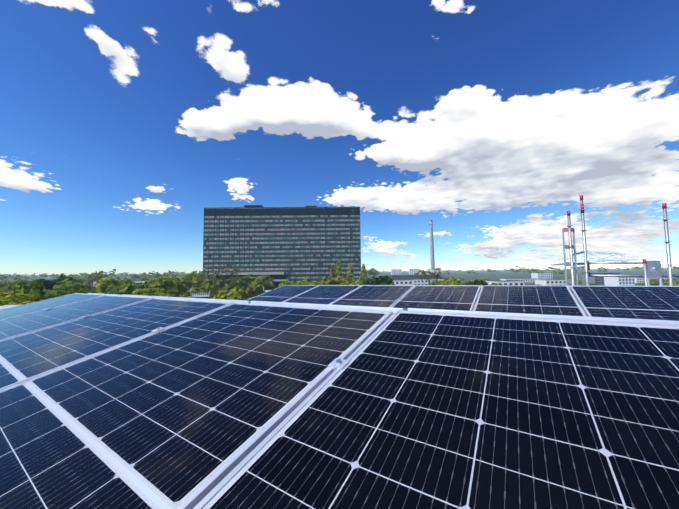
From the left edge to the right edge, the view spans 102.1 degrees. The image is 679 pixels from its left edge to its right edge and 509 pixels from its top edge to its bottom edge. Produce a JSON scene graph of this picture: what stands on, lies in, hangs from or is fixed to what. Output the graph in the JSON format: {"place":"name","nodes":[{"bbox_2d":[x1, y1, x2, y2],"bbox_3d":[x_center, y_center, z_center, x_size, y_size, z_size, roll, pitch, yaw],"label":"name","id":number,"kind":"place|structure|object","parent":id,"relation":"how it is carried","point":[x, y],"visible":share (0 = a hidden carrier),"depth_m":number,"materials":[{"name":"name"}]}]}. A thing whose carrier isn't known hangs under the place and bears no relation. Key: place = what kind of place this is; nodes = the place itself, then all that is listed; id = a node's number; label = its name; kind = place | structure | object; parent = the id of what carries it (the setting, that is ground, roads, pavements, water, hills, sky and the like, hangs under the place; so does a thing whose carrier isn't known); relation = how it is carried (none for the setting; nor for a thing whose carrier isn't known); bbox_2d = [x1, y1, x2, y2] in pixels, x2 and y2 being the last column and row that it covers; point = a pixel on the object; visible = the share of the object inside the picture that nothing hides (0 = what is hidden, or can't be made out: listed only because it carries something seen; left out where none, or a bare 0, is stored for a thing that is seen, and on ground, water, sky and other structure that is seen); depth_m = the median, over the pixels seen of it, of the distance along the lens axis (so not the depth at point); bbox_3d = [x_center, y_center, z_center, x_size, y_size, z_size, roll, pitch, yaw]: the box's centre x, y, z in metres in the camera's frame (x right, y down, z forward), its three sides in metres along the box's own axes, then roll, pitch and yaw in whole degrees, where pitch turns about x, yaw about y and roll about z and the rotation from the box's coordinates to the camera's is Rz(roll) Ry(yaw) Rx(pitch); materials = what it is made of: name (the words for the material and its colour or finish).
{"place":"outdoors","nodes":[
{"label":"outdoors","id":0,"kind":"place"},
{"bbox_2d":[0,305,18,308],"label":"neighbour roof","id":1,"kind":"structure","parent":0,"point":[4,306],"depth_m":15.59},
{"bbox_2d":[190,287,270,297],"bbox_3d":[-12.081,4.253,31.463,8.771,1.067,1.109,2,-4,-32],"label":"building","id":2,"kind":"structure","parent":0,"point":[200,295],"depth_m":29.65,"materials":[{"name":"white"}]},
{"bbox_2d":[0,0,678,275],"label":"sky","id":3,"kind":"structure","parent":0,"point":[489,122],"materials":[{"name":"blue"}]},
{"bbox_2d":[1,268,678,298],"bbox_3d":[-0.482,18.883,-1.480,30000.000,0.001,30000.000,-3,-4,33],"label":"ground","id":4,"kind":"structure","parent":0,"point":[467,277],"depth_m":1160.77,"materials":[{"name":"green plant"}]},
{"bbox_2d":[0,281,14,287],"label":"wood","id":5,"kind":"object","parent":4,"relation":"on","point":[3,284],"visible":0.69,"depth_m":187.64,"materials":[{"name":"green plant"}]},
{"bbox_2d":[0,282,18,297],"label":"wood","id":6,"kind":"object","parent":4,"relation":"on","point":[8,288],"visible":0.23,"depth_m":98.53,"materials":[{"name":"green plant"}]},
{"bbox_2d":[0,287,41,305],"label":"tree","id":7,"kind":"object","parent":4,"relation":"on","point":[31,298],"visible":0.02,"depth_m":22.54,"materials":[{"name":"green plant"}]},
{"bbox_2d":[12,277,30,285],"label":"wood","id":8,"kind":"object","parent":4,"relation":"on","point":[16,280],"visible":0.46,"depth_m":225.09,"materials":[{"name":"green plant"}]},
{"bbox_2d":[14,281,29,299],"bbox_3d":[-50.488,13.218,43.322,3.614,18.137,3.516,-1,-4,2],"label":"tree","id":9,"kind":"object","parent":4,"relation":"on","point":[23,284],"visible":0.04,"depth_m":43.71,"materials":[{"name":"green plant"}]},
{"bbox_2d":[28,279,45,301],"bbox_3d":[-50.357,13.270,45.389,3.692,18.290,3.858,1,-4,-24],"label":"tree","id":10,"kind":"object","parent":4,"relation":"on","point":[37,285],"visible":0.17,"depth_m":45.67,"materials":[{"name":"green plant"}]},
{"bbox_2d":[11,289,65,299],"bbox_3d":[-63.408,15.196,58.004,10.994,16.343,10.462,-1,-4,0],"label":"tree","id":11,"kind":"object","parent":4,"relation":"on","point":[50,293],"visible":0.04,"depth_m":57.73,"materials":[{"name":"green plant"}]},
{"bbox_2d":[27,274,80,290],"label":"tree","id":12,"kind":"object","parent":4,"relation":"on","point":[49,284],"visible":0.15,"depth_m":89.96,"materials":[{"name":"green plant"}]},
{"bbox_2d":[53,278,96,294],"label":"tree","id":13,"kind":"object","parent":4,"relation":"on","point":[65,286],"visible":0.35,"depth_m":79.99,"materials":[{"name":"green plant"}]},
{"bbox_2d":[86,272,103,284],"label":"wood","id":14,"kind":"object","parent":4,"relation":"on","point":[93,276],"visible":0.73,"depth_m":265.95,"materials":[{"name":"green plant"}]},
{"bbox_2d":[82,269,115,290],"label":"tree","id":15,"kind":"object","parent":4,"relation":"on","point":[100,272],"visible":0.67,"depth_m":117.98,"materials":[{"name":"green plant"}]},
{"bbox_2d":[95,276,130,293],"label":"tree","id":16,"kind":"object","parent":4,"relation":"on","point":[104,285],"visible":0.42,"depth_m":95.09,"materials":[{"name":"green plant"}]},
{"bbox_2d":[107,281,152,294],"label":"tree","id":17,"kind":"object","parent":4,"relation":"on","point":[125,288],"visible":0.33,"depth_m":85.13,"materials":[{"name":"green plant"}]},
{"bbox_2d":[131,286,168,295],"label":"tree","id":18,"kind":"object","parent":4,"relation":"on","point":[145,291],"visible":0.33,"depth_m":67.52,"materials":[{"name":"green plant"}]},
{"bbox_2d":[146,275,184,296],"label":"tree","id":19,"kind":"object","parent":4,"relation":"on","point":[172,285],"visible":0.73,"depth_m":105.33,"materials":[{"name":"green plant"}]},
{"bbox_2d":[159,292,193,297],"bbox_3d":[-32.382,15.051,53.929,7.550,15.366,8.942,2,-4,-32],"label":"tree","id":20,"kind":"object","parent":4,"relation":"on","point":[164,294],"depth_m":54.04,"materials":[{"name":"green plant"}]},
{"bbox_2d":[169,274,194,296],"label":"tree","id":21,"kind":"object","parent":4,"relation":"on","point":[186,279],"visible":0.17,"depth_m":116.39,"materials":[{"name":"green plant"}]},
{"bbox_2d":[184,271,211,280],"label":"tree","id":22,"kind":"object","parent":4,"relation":"on","point":[197,275],"visible":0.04,"depth_m":125.80,"materials":[{"name":"green plant"}]},
{"bbox_2d":[182,283,222,298],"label":"tree","id":23,"kind":"object","parent":4,"relation":"on","point":[211,289],"visible":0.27,"depth_m":67.64,"materials":[{"name":"green plant"}]},
{"bbox_2d":[190,278,221,289],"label":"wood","id":24,"kind":"object","parent":4,"relation":"on","point":[201,282],"visible":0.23,"depth_m":98.40,"materials":[{"name":"green plant"}]},
{"bbox_2d":[199,264,226,281],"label":"tree","id":25,"kind":"object","parent":4,"relation":"on","point":[206,274],"visible":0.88,"depth_m":119.49,"materials":[{"name":"green plant"}]},
{"bbox_2d":[207,277,240,291],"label":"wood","id":26,"kind":"object","parent":4,"relation":"on","point":[227,284],"visible":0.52,"depth_m":119.37,"materials":[{"name":"green plant"}]},
{"bbox_2d":[212,285,247,299],"bbox_3d":[-23.495,14.739,59.171,7.339,16.429,8.628,1,-4,-26],"label":"tree","id":27,"kind":"object","parent":4,"relation":"on","point":[237,293],"visible":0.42,"depth_m":57.93,"materials":[{"name":"green plant"}]},
{"bbox_2d":[222,266,240,279],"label":"tree","id":28,"kind":"object","parent":4,"relation":"on","point":[233,273],"visible":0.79,"depth_m":139.43,"materials":[{"name":"green plant"}]},
{"bbox_2d":[232,274,255,289],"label":"tree","id":29,"kind":"object","parent":4,"relation":"on","point":[244,281],"visible":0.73,"depth_m":143.28,"materials":[{"name":"green plant"}]},
{"bbox_2d":[246,275,275,295],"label":"tree","id":30,"kind":"object","parent":4,"relation":"on","point":[258,284],"visible":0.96,"depth_m":115.41,"materials":[{"name":"green plant"}]},
{"bbox_2d":[196,205,360,297],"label":"office building","id":31,"kind":"structure","parent":4,"relation":"on","point":[278,245],"depth_m":210.89,"materials":[{"name":"glass"}]},
{"bbox_2d":[278,279,293,286],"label":"tree","id":32,"kind":"object","parent":4,"relation":"on","point":[286,282],"visible":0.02,"depth_m":86.21,"materials":[{"name":"green plant"}]},
{"bbox_2d":[294,278,319,284],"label":"tree","id":33,"kind":"object","parent":4,"relation":"on","point":[302,282],"visible":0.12,"depth_m":77.99,"materials":[{"name":"green plant"}]},
{"bbox_2d":[316,276,337,284],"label":"tree","id":34,"kind":"object","parent":4,"relation":"on","point":[329,281],"visible":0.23,"depth_m":93.93,"materials":[{"name":"green plant"}]},
{"bbox_2d":[0,266,663,279],"bbox_3d":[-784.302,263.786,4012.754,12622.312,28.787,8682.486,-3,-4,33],"label":"forest","id":35,"kind":"object","parent":4,"relation":"on","point":[81,276],"visible":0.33,"depth_m":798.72,"materials":[{"name":"green plant"}]},
{"bbox_2d":[329,265,335,277],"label":"tree","id":36,"kind":"object","parent":4,"relation":"on","point":[332,273],"visible":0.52,"depth_m":149.28,"materials":[{"name":"green plant"}]},
{"bbox_2d":[334,260,343,279],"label":"tree","id":37,"kind":"object","parent":4,"relation":"on","point":[339,270],"visible":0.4,"depth_m":148.67,"materials":[{"name":"green plant"}]},
{"bbox_2d":[0,266,678,280],"bbox_3d":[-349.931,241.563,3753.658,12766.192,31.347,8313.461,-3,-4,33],"label":"trees","id":38,"kind":"object","parent":4,"relation":"on","point":[21,276],"visible":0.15,"depth_m":733.09,"materials":[{"name":"green plant"}]},
{"bbox_2d":[334,274,358,283],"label":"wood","id":39,"kind":"object","parent":4,"relation":"on","point":[342,279],"visible":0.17,"depth_m":96.38,"materials":[{"name":"green plant"}]},
{"bbox_2d":[347,263,353,279],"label":"tree","id":40,"kind":"object","parent":4,"relation":"on","point":[351,273],"visible":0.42,"depth_m":154.24,"materials":[{"name":"green plant"}]},
{"bbox_2d":[352,281,366,284],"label":"tree","id":41,"kind":"object","parent":4,"relation":"on","point":[358,283],"visible":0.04,"depth_m":73.94,"materials":[{"name":"green plant"}]},
{"bbox_2d":[359,264,367,281],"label":"tree","id":42,"kind":"object","parent":4,"relation":"on","point":[363,272],"visible":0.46,"depth_m":159.41,"materials":[{"name":"green plant"}]},
{"bbox_2d":[363,275,393,284],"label":"tree","id":43,"kind":"object","parent":4,"relation":"on","point":[379,280],"visible":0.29,"depth_m":82.61,"materials":[{"name":"green plant"}]},
{"bbox_2d":[391,269,401,274],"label":"building","id":44,"kind":"structure","parent":4,"relation":"on","point":[396,271],"depth_m":1506.54,"materials":[{"name":"white"}]},
{"bbox_2d":[392,280,412,284],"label":"building","id":45,"kind":"structure","parent":4,"relation":"on","point":[402,282],"depth_m":200.94,"materials":[{"name":"white"}]},
{"bbox_2d":[389,275,440,279],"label":"building","id":46,"kind":"structure","parent":4,"relation":"on","point":[399,277],"depth_m":331.79,"materials":[{"name":"brown"}]},
{"bbox_2d":[409,269,420,273],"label":"building","id":47,"kind":"structure","parent":4,"relation":"on","point":[412,271],"depth_m":1508.62,"materials":[{"name":"white"}]},
{"bbox_2d":[414,266,449,284],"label":"tree","id":48,"kind":"object","parent":4,"relation":"on","point":[438,275],"visible":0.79,"depth_m":75.55,"materials":[{"name":"green plant"}]},
{"bbox_2d":[429,220,435,274],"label":"chimney","id":49,"kind":"object","parent":4,"relation":"on","point":[432,262],"visible":0.96,"depth_m":521.91,"materials":[{"name":"concrete"}]},
{"bbox_2d":[407,279,459,284],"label":"building","id":50,"kind":"structure","parent":4,"relation":"on","point":[418,282],"depth_m":251.55,"materials":[{"name":"white"}]},
{"bbox_2d":[441,276,462,284],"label":"tree","id":51,"kind":"object","parent":4,"relation":"on","point":[452,280],"visible":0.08,"depth_m":70.66,"materials":[{"name":"green plant"}]},
{"bbox_2d":[462,280,488,284],"bbox_3d":[32.528,14.320,65.249,9.701,16.660,8.868,-2,-4,19],"label":"tree","id":52,"kind":"object","parent":4,"relation":"on","point":[480,282],"visible":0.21,"depth_m":64.93,"materials":[{"name":"green plant"}]},
{"bbox_2d":[486,280,523,284],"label":"building","id":53,"kind":"structure","parent":4,"relation":"on","point":[509,282],"depth_m":162.26,"materials":[{"name":"white"}]},
{"bbox_2d":[500,278,536,282],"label":"building","id":54,"kind":"structure","parent":4,"relation":"on","point":[528,280],"depth_m":385.75,"materials":[{"name":"white"}]},
{"bbox_2d":[531,273,552,278],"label":"building","id":55,"kind":"structure","parent":4,"relation":"on","point":[542,275],"depth_m":426.93,"materials":[{"name":"white"}]},
{"bbox_2d":[535,279,564,285],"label":"building","id":56,"kind":"structure","parent":4,"relation":"on","point":[551,282],"depth_m":223.88,"materials":[{"name":"white"}]},
{"bbox_2d":[584,283,605,285],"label":"tree","id":57,"kind":"object","parent":4,"relation":"on","point":[592,284],"visible":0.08,"depth_m":122.79,"materials":[{"name":"green plant"}]},
{"bbox_2d":[581,273,619,285],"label":"building","id":58,"kind":"structure","parent":4,"relation":"on","point":[598,280],"depth_m":306.55,"materials":[{"name":"grey"}]},
{"bbox_2d":[551,195,678,285],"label":"chimneys","id":59,"kind":"object","parent":4,"relation":"on","point":[647,267],"visible":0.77,"depth_m":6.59,"materials":[{"name":"silver metal"}]},
{"bbox_2d":[604,277,634,285],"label":"building","id":60,"kind":"structure","parent":4,"relation":"on","point":[619,281],"depth_m":265.99,"materials":[{"name":"white"}]},
{"bbox_2d":[639,282,668,285],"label":"tree","id":61,"kind":"object","parent":4,"relation":"on","point":[656,284],"depth_m":91.60,"materials":[{"name":"green plant"}]},
{"bbox_2d":[644,279,664,282],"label":"wood","id":62,"kind":"object","parent":4,"relation":"on","point":[654,280],"visible":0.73,"depth_m":337.61,"materials":[{"name":"green plant"}]},
{"bbox_2d":[635,277,673,282],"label":"building","id":63,"kind":"structure","parent":4,"relation":"on","point":[639,280],"depth_m":348.56,"materials":[{"name":"white"}]},
{"bbox_2d":[664,279,678,285],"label":"tree","id":64,"kind":"object","parent":4,"relation":"on","point":[676,283],"visible":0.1,"depth_m":92.72,"materials":[{"name":"green plant"}]},
{"bbox_3d":[2.137,0.662,2.183,10.700,0.752,7.253,-4,-4,33],"label":"array substructure","id":65,"kind":"object","parent":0,"visible":0},
{"bbox_2d":[0,285,678,508],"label":"solar array","id":66,"kind":"object","parent":65,"relation":"on","point":[401,397],"visible":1,"depth_m":0.62,"materials":[{"name":"blue"}]}
]}

